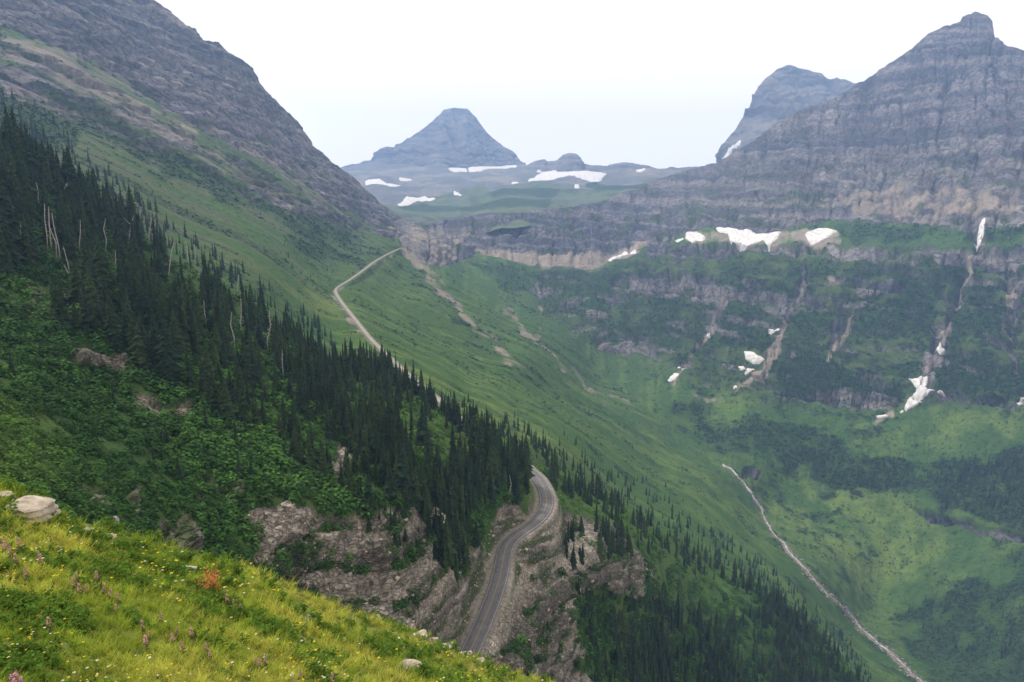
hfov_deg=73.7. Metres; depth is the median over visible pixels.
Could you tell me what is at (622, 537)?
conifer
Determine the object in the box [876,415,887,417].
snow patch
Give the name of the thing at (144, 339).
conifer
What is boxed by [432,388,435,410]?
conifer
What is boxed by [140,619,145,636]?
fireweed
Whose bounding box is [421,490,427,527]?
conifer
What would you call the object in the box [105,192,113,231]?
conifer
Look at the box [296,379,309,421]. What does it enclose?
conifer
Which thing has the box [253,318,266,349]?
conifer
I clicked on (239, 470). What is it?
conifer
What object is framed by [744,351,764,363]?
snow patch
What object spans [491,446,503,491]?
conifer
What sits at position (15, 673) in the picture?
fireweed
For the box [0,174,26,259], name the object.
conifer
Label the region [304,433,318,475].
conifer
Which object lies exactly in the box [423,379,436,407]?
conifer
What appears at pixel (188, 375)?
conifer
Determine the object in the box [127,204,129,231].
conifer
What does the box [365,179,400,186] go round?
snow patch
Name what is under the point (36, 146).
conifer
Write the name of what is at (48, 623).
fireweed
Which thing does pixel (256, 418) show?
conifer
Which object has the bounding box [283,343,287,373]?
conifer
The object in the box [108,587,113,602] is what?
fireweed
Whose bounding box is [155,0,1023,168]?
sky
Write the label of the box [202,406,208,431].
conifer
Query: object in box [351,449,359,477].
conifer
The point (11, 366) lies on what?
conifer
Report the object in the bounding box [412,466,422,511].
conifer
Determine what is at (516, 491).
conifer
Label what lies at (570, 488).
conifer
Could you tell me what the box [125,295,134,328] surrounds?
conifer
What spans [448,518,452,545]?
conifer
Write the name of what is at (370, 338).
road
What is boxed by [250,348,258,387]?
conifer
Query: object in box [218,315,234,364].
conifer
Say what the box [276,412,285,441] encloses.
conifer
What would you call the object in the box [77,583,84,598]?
fireweed
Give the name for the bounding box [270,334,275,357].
conifer
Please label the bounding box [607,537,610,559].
conifer
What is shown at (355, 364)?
conifer
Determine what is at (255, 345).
conifer
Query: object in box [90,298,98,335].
conifer
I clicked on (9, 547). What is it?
fireweed
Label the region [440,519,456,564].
conifer
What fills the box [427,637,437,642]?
boulder
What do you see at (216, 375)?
conifer
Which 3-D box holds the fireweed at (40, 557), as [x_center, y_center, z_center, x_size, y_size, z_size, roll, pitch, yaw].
[-11.966,5.702,17.355,0.150,0.626,0.155,10,14,42]
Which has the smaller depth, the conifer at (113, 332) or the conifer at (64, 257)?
the conifer at (113, 332)
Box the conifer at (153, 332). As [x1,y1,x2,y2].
[148,312,160,363]
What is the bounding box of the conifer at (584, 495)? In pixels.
[582,475,587,503]
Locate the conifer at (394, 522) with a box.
[390,511,399,539]
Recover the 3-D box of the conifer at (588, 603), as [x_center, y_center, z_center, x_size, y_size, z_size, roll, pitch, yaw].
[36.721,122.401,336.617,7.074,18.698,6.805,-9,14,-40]
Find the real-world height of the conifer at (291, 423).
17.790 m
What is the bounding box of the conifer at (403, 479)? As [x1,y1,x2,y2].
[394,448,418,506]
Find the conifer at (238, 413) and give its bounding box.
[236,401,247,421]
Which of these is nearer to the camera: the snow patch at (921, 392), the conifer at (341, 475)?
the conifer at (341, 475)
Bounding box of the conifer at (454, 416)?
[452,400,456,425]
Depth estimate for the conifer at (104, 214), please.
359.97 m
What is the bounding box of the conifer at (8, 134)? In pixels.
[5,113,12,149]
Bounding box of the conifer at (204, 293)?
[202,286,209,317]
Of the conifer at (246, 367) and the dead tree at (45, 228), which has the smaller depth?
the conifer at (246, 367)
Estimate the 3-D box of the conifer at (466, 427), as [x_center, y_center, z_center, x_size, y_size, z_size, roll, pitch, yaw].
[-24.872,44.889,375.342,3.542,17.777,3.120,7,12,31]
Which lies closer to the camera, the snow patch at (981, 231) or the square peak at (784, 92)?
the snow patch at (981, 231)
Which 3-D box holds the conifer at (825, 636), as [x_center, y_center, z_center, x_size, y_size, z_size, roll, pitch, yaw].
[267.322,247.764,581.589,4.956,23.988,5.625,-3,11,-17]
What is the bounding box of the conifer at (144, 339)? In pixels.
[133,314,152,371]
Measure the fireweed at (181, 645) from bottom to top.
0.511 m
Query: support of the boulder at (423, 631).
on the meadow ground at (131, 631)
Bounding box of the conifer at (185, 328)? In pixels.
[180,288,191,353]
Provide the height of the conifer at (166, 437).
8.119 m
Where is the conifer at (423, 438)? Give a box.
[414,402,433,453]
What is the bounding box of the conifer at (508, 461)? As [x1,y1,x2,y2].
[504,448,512,485]
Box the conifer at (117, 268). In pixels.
[115,238,122,292]
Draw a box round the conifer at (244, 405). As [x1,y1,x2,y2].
[236,384,252,423]
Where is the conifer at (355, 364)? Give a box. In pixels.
[352,351,360,381]
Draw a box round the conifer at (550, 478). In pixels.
[548,461,555,486]
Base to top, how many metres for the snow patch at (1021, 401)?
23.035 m
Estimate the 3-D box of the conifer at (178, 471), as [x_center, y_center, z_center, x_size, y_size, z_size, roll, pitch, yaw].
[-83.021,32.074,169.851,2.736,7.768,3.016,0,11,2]
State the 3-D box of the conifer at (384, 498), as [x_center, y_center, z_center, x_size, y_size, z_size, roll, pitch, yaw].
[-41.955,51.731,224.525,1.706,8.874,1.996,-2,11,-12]
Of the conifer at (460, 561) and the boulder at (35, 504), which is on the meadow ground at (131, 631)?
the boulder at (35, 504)
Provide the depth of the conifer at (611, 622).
367.95 m
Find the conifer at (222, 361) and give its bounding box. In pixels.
[219,345,228,372]
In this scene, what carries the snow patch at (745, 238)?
on the valley sides
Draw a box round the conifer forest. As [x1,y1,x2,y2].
[0,85,1023,681]
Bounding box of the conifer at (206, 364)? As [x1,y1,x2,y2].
[197,340,219,394]
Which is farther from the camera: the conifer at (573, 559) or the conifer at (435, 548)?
the conifer at (573, 559)
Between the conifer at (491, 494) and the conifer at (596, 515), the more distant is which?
the conifer at (596, 515)
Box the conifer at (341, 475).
[339,459,345,489]
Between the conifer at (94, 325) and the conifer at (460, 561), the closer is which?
the conifer at (94, 325)
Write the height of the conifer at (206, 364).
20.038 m
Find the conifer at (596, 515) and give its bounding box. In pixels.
[594,500,598,529]
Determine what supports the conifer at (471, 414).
on the hillside
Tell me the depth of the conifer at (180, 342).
242.31 m
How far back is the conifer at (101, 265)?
246.26 m
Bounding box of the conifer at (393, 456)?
[390,444,395,473]
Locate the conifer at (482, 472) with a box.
[480,455,487,492]
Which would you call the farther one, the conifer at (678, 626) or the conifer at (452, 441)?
the conifer at (678, 626)
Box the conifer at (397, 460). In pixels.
[392,451,399,480]
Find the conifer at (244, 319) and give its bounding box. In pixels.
[242,299,247,325]
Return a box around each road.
[334,247,461,418]
[460,469,553,655]
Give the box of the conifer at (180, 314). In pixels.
[177,292,191,346]
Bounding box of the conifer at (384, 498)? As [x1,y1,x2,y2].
[382,488,386,509]
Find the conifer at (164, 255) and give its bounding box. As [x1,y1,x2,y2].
[161,235,169,263]
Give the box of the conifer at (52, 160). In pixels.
[49,145,55,178]
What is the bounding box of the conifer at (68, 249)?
[63,223,76,260]
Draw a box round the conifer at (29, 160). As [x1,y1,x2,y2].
[23,140,38,180]
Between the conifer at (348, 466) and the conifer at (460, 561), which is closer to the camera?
the conifer at (348, 466)
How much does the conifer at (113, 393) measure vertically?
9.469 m
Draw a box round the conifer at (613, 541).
[611,528,616,557]
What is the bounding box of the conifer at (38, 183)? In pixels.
[36,167,41,193]
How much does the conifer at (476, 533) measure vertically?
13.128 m
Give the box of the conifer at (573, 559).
[570,544,577,569]
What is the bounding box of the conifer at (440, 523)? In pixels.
[437,504,444,548]
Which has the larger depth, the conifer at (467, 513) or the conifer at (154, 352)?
the conifer at (467, 513)
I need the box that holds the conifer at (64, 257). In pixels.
[62,243,69,268]
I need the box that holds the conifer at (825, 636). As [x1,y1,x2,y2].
[823,620,827,643]
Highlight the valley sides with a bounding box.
[0,0,1023,681]
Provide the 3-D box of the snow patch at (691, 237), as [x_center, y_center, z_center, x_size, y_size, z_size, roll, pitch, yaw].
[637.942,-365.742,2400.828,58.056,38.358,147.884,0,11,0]
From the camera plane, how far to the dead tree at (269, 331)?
320.38 m
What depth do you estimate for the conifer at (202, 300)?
308.51 m
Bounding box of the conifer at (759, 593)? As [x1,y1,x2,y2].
[757,578,761,601]
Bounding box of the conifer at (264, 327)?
[263,312,266,332]
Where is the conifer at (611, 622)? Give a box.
[607,603,615,626]
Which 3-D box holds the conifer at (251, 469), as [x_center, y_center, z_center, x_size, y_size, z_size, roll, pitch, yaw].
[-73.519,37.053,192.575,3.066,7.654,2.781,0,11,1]
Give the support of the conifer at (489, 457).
on the hillside
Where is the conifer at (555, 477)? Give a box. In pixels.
[553,465,557,491]
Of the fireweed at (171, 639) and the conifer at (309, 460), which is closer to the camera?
the fireweed at (171, 639)
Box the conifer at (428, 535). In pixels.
[426,528,434,556]
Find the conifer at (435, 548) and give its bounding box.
[432,529,439,558]
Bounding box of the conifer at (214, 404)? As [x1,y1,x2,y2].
[208,371,220,416]
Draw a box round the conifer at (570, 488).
[567,472,574,498]
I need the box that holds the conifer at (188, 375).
[183,342,197,390]
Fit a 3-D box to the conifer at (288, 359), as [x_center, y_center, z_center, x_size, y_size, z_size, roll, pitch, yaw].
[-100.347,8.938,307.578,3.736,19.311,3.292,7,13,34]
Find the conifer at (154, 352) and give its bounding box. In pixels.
[152,337,159,371]
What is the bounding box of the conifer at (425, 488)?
[419,467,432,518]
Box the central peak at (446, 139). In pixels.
[343,107,525,169]
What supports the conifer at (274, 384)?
on the hillside
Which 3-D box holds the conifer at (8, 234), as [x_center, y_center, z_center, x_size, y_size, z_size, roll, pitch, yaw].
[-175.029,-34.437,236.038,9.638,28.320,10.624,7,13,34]
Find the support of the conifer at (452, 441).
on the hillside
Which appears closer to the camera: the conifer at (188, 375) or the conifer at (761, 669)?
the conifer at (188, 375)
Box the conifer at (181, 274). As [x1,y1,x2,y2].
[179,250,185,283]
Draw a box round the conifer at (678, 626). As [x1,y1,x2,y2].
[676,606,680,631]
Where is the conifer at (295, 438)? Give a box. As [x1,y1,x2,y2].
[293,426,303,462]
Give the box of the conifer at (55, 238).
[53,221,61,253]
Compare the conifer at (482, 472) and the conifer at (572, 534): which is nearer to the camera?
the conifer at (482, 472)
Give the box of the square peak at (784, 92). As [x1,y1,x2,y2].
[715,65,856,162]
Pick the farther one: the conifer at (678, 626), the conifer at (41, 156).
the conifer at (678, 626)
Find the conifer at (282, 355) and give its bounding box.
[280,339,287,372]
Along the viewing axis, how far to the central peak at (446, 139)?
6338.60 m
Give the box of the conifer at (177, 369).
[149,317,185,386]
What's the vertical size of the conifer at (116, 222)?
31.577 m
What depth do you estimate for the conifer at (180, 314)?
248.84 m
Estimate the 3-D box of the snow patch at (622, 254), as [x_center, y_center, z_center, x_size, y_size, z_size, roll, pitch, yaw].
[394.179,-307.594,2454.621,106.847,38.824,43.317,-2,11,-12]
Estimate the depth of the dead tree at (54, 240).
276.01 m
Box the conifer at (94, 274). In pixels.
[83,241,106,323]
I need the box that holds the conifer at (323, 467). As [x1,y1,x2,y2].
[317,443,330,483]
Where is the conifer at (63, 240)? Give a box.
[61,218,65,246]
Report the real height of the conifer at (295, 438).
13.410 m
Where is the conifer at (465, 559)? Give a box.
[461,533,471,571]
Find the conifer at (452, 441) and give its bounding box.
[448,419,456,457]
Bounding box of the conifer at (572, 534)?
[570,518,574,543]
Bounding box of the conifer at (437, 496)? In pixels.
[434,477,440,508]
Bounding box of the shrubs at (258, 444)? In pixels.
[0,174,856,681]
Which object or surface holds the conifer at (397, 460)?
on the hillside
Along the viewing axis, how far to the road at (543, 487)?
286.02 m
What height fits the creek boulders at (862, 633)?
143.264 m
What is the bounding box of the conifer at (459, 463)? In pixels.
[457,445,465,485]
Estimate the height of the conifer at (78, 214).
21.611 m
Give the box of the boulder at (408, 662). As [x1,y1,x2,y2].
[399,659,421,669]
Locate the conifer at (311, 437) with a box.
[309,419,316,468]
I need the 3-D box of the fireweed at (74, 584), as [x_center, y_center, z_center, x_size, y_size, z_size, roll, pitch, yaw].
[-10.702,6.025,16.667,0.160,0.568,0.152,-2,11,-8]
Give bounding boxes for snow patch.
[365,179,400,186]
[398,196,434,205]
[399,177,411,181]
[448,168,466,171]
[468,165,516,171]
[528,169,605,181]
[609,250,636,260]
[668,373,678,381]
[685,232,704,242]
[716,227,780,251]
[721,140,740,158]
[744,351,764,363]
[744,368,754,375]
[768,328,778,334]
[805,228,836,244]
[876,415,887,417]
[904,376,933,410]
[935,343,945,354]
[937,390,944,396]
[974,218,984,251]
[1017,397,1023,405]
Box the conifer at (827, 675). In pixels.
[825,657,830,681]
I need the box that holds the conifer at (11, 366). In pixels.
[6,352,15,378]
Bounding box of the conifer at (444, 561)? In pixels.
[441,540,447,572]
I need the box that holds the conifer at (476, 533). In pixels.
[472,521,482,549]
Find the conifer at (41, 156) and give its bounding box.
[37,144,55,195]
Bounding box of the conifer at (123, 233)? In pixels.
[111,194,131,255]
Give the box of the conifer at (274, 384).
[273,369,278,398]
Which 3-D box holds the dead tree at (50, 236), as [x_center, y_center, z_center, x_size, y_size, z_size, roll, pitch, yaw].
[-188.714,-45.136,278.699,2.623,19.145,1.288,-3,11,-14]
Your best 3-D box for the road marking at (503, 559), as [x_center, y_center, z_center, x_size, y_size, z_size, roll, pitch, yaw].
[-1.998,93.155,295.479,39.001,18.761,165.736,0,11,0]
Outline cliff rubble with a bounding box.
[251,499,643,677]
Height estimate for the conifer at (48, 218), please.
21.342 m
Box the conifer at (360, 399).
[357,380,362,418]
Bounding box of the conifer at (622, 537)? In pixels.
[618,521,625,554]
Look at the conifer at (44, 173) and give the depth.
357.79 m
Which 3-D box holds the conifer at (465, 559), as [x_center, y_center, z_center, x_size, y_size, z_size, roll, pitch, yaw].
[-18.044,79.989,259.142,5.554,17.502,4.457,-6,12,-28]
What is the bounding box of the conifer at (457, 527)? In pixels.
[453,508,466,558]
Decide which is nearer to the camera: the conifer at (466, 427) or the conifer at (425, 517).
the conifer at (425, 517)
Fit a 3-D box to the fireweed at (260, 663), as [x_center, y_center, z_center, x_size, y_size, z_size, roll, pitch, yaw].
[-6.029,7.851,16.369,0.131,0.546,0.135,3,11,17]
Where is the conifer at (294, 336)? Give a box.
[292,323,297,342]
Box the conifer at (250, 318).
[248,300,253,331]
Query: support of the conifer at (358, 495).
on the hillside
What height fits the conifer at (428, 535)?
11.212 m
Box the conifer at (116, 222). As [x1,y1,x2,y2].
[112,207,128,265]
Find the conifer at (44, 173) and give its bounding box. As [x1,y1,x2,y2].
[40,160,55,190]
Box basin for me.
[341,162,684,232]
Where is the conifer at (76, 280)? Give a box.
[65,256,83,310]
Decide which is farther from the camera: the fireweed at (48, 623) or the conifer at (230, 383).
the conifer at (230, 383)
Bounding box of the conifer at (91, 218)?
[87,198,104,247]
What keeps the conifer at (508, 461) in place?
on the hillside
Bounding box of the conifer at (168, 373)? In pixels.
[161,345,177,389]
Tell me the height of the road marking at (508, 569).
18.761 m
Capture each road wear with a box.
[464,477,542,650]
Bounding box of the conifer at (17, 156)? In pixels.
[14,146,37,202]
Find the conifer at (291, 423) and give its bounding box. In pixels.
[288,400,302,441]
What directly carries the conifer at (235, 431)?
on the hillside
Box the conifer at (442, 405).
[439,394,445,415]
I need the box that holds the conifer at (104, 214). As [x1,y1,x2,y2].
[101,185,112,235]
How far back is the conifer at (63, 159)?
386.25 m
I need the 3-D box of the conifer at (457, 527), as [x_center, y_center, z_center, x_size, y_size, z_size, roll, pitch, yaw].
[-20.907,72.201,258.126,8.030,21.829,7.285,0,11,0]
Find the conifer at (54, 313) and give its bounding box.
[48,272,58,322]
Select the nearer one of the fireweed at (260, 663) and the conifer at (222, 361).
the fireweed at (260, 663)
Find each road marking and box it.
[461,480,539,650]
[470,479,545,649]
[472,474,546,646]
[476,470,552,657]
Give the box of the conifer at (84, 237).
[81,223,90,266]
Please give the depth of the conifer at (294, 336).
363.05 m
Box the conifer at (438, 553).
[435,538,440,560]
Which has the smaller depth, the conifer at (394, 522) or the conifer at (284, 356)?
the conifer at (394, 522)
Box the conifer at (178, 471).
[174,457,183,480]
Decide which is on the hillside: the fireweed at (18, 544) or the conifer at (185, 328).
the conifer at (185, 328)
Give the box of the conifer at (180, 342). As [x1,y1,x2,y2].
[168,308,190,354]
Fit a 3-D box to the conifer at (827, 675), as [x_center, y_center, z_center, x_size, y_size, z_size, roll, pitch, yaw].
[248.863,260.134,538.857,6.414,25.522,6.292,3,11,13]
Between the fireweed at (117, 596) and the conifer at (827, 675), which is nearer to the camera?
the fireweed at (117, 596)
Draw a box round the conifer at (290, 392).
[287,373,292,399]
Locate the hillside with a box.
[0,194,854,681]
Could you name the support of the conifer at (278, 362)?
on the hillside
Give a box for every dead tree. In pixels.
[44,204,47,249]
[48,210,56,258]
[48,213,52,252]
[52,216,60,259]
[267,312,271,352]
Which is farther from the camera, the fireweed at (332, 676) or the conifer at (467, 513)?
the conifer at (467, 513)
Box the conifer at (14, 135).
[11,122,16,150]
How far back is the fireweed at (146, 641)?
13.89 m
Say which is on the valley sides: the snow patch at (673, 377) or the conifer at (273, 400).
the snow patch at (673, 377)
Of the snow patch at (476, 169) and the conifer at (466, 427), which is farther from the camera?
the snow patch at (476, 169)
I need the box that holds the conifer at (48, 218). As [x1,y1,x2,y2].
[42,200,53,243]
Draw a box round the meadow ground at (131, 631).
[0,490,544,681]
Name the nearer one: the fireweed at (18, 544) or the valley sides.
the fireweed at (18, 544)
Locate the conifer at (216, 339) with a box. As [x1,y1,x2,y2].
[209,321,225,361]
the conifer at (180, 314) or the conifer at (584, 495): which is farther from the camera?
the conifer at (584, 495)
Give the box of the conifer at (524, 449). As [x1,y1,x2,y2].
[520,437,531,476]
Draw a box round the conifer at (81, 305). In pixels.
[79,284,85,328]
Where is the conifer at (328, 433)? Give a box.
[324,412,332,447]
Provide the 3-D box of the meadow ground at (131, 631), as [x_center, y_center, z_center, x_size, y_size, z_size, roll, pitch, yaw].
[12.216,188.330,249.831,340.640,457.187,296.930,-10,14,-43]
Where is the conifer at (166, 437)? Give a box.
[162,420,170,444]
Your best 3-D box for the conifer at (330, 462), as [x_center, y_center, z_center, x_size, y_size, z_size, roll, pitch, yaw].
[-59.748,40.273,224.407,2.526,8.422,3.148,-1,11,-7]
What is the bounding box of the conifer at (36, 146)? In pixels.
[34,137,50,168]
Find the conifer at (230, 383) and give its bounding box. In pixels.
[227,369,235,396]
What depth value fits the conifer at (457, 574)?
247.49 m
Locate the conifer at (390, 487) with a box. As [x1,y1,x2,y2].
[383,463,397,504]
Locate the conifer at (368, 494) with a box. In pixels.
[363,473,377,513]
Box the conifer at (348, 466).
[345,447,354,485]
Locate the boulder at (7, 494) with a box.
[0,491,13,501]
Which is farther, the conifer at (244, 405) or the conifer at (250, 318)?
the conifer at (250, 318)
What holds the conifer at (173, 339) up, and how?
on the hillside
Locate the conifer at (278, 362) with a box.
[275,350,284,378]
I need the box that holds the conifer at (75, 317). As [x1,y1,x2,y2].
[71,300,84,333]
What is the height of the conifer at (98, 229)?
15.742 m
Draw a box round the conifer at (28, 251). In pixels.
[21,211,39,267]
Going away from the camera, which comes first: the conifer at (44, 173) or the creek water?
the conifer at (44, 173)
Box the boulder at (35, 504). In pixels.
[5,495,60,523]
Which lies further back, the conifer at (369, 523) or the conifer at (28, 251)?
the conifer at (28, 251)
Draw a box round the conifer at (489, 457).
[484,446,497,488]
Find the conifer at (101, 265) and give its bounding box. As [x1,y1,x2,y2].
[93,230,119,310]
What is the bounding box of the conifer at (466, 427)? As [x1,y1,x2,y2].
[464,408,467,434]
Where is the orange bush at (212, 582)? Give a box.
[197,565,220,594]
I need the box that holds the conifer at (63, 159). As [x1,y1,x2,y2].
[61,149,65,168]
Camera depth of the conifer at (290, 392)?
274.53 m
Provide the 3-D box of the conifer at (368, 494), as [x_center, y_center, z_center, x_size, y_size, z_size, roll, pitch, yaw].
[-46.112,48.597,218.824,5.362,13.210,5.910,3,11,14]
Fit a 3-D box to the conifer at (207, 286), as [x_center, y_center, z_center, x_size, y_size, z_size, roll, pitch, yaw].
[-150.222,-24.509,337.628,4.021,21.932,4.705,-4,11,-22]
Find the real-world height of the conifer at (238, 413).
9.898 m
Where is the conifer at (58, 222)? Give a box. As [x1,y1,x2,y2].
[53,200,70,251]
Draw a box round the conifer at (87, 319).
[79,283,94,337]
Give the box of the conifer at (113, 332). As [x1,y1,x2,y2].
[105,295,123,351]
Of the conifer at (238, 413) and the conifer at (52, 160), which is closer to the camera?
the conifer at (238, 413)
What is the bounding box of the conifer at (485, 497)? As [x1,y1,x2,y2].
[483,478,488,511]
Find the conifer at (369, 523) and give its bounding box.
[367,510,371,532]
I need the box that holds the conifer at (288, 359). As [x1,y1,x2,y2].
[286,342,290,371]
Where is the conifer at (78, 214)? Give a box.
[76,198,83,229]
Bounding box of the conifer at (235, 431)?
[233,418,239,444]
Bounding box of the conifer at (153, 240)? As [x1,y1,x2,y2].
[150,213,156,249]
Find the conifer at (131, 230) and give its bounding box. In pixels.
[129,218,137,247]
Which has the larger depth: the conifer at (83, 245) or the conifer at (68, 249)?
the conifer at (68, 249)
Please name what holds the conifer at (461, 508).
on the hillside
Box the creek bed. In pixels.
[723,466,922,681]
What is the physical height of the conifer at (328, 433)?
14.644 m
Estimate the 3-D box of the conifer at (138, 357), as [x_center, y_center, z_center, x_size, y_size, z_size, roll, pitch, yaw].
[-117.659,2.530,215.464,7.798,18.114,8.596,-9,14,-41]
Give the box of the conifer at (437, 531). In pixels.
[434,513,441,543]
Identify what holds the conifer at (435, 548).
on the hillside
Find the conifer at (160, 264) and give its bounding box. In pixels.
[155,247,169,287]
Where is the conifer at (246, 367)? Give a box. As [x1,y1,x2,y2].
[238,334,257,387]
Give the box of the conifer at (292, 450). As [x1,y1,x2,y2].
[287,431,300,466]
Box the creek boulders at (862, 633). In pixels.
[720,463,926,681]
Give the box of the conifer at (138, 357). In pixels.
[128,321,152,373]
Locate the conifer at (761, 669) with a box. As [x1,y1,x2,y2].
[758,654,765,680]
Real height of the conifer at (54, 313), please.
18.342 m
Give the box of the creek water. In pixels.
[722,464,921,681]
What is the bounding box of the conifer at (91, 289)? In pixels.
[78,263,105,327]
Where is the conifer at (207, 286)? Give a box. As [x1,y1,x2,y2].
[205,270,208,302]
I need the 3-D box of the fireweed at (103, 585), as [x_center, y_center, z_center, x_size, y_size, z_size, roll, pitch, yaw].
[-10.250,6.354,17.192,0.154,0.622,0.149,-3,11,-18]
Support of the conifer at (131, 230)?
on the hillside
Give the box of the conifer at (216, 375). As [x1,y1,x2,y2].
[213,351,219,381]
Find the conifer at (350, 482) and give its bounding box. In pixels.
[346,469,355,496]
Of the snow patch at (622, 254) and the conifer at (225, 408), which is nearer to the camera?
the conifer at (225, 408)
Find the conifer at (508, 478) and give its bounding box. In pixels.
[507,466,510,489]
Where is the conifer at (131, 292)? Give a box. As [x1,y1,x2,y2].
[125,272,135,314]
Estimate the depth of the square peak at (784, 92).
4712.94 m
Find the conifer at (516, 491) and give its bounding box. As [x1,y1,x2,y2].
[511,463,523,504]
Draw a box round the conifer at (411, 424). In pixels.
[409,403,414,439]
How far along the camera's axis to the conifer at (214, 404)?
215.06 m
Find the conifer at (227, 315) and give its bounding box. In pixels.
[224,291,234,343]
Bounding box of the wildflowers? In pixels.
[4,516,542,681]
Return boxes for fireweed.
[2,539,6,554]
[7,545,13,558]
[12,670,19,681]
[13,553,19,569]
[15,537,23,555]
[23,567,30,589]
[38,554,44,572]
[46,617,52,635]
[70,577,75,594]
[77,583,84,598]
[94,570,99,586]
[102,583,107,601]
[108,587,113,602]
[116,593,120,605]
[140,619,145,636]
[143,634,149,652]
[170,633,174,647]
[180,641,186,654]
[189,627,194,643]
[225,593,229,604]
[257,658,263,674]
[262,653,268,671]
[330,672,333,681]
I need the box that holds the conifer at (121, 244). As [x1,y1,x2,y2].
[113,226,128,287]
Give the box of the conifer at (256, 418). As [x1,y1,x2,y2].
[253,399,260,426]
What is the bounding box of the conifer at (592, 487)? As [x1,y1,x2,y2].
[589,470,594,495]
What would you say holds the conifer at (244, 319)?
on the hillside
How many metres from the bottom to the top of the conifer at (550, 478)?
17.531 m
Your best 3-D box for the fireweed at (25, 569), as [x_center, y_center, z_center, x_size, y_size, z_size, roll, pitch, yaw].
[-11.472,5.619,16.125,0.172,0.641,0.181,-4,11,-23]
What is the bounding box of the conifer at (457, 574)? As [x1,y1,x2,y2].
[453,545,461,582]
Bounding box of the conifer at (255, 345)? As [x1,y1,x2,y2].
[253,330,262,370]
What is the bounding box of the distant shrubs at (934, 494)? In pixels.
[0,24,1023,681]
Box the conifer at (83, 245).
[79,230,86,277]
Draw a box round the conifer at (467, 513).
[465,499,473,534]
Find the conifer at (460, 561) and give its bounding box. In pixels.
[457,542,462,571]
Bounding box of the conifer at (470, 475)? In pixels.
[467,456,473,489]
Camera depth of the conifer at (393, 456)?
247.26 m
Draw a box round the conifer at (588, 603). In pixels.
[583,587,592,608]
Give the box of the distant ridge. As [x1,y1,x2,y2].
[527,153,696,172]
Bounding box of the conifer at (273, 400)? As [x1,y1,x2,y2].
[271,385,275,406]
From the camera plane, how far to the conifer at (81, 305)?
218.64 m
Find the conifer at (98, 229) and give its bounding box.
[97,216,102,244]
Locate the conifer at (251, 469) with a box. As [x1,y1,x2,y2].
[249,461,254,482]
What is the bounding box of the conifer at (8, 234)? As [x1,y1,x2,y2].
[0,204,24,276]
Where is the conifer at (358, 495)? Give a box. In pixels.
[356,479,361,506]
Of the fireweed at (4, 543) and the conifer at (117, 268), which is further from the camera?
the conifer at (117, 268)
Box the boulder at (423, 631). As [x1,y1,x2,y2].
[413,629,426,638]
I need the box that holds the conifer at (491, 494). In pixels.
[488,470,495,506]
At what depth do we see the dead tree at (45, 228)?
277.93 m
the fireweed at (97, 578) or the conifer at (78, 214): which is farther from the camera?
the conifer at (78, 214)
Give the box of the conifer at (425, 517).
[421,500,428,524]
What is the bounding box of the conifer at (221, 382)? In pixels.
[219,371,223,393]
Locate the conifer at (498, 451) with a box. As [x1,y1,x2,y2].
[496,437,502,475]
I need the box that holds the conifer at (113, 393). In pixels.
[111,379,115,407]
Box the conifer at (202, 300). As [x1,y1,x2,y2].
[200,287,209,323]
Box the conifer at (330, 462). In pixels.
[328,452,333,474]
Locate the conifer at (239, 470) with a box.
[236,454,244,478]
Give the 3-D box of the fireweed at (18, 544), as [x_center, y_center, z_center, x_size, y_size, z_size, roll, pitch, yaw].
[-13.068,5.557,18.134,0.169,0.704,0.174,6,12,27]
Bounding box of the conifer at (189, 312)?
[185,290,203,351]
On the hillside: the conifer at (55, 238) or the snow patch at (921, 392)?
the conifer at (55, 238)
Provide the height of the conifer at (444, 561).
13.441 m
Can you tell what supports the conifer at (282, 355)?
on the hillside
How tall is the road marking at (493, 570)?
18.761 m
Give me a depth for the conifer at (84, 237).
268.22 m
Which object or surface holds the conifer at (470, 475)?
on the hillside
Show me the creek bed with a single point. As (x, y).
(873, 640)
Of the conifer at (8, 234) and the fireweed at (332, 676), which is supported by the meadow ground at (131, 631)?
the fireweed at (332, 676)
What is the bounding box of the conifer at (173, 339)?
[170,320,179,359]
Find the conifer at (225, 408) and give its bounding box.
[218,378,238,423]
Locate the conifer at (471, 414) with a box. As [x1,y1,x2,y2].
[467,401,472,432]
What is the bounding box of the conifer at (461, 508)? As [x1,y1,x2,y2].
[458,489,465,524]
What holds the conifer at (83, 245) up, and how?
on the hillside
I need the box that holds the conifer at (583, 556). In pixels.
[581,542,584,564]
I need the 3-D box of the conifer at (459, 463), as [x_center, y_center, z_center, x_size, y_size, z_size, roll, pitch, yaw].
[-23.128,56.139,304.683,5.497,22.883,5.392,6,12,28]
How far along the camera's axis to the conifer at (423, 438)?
308.59 m
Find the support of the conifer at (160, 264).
on the hillside

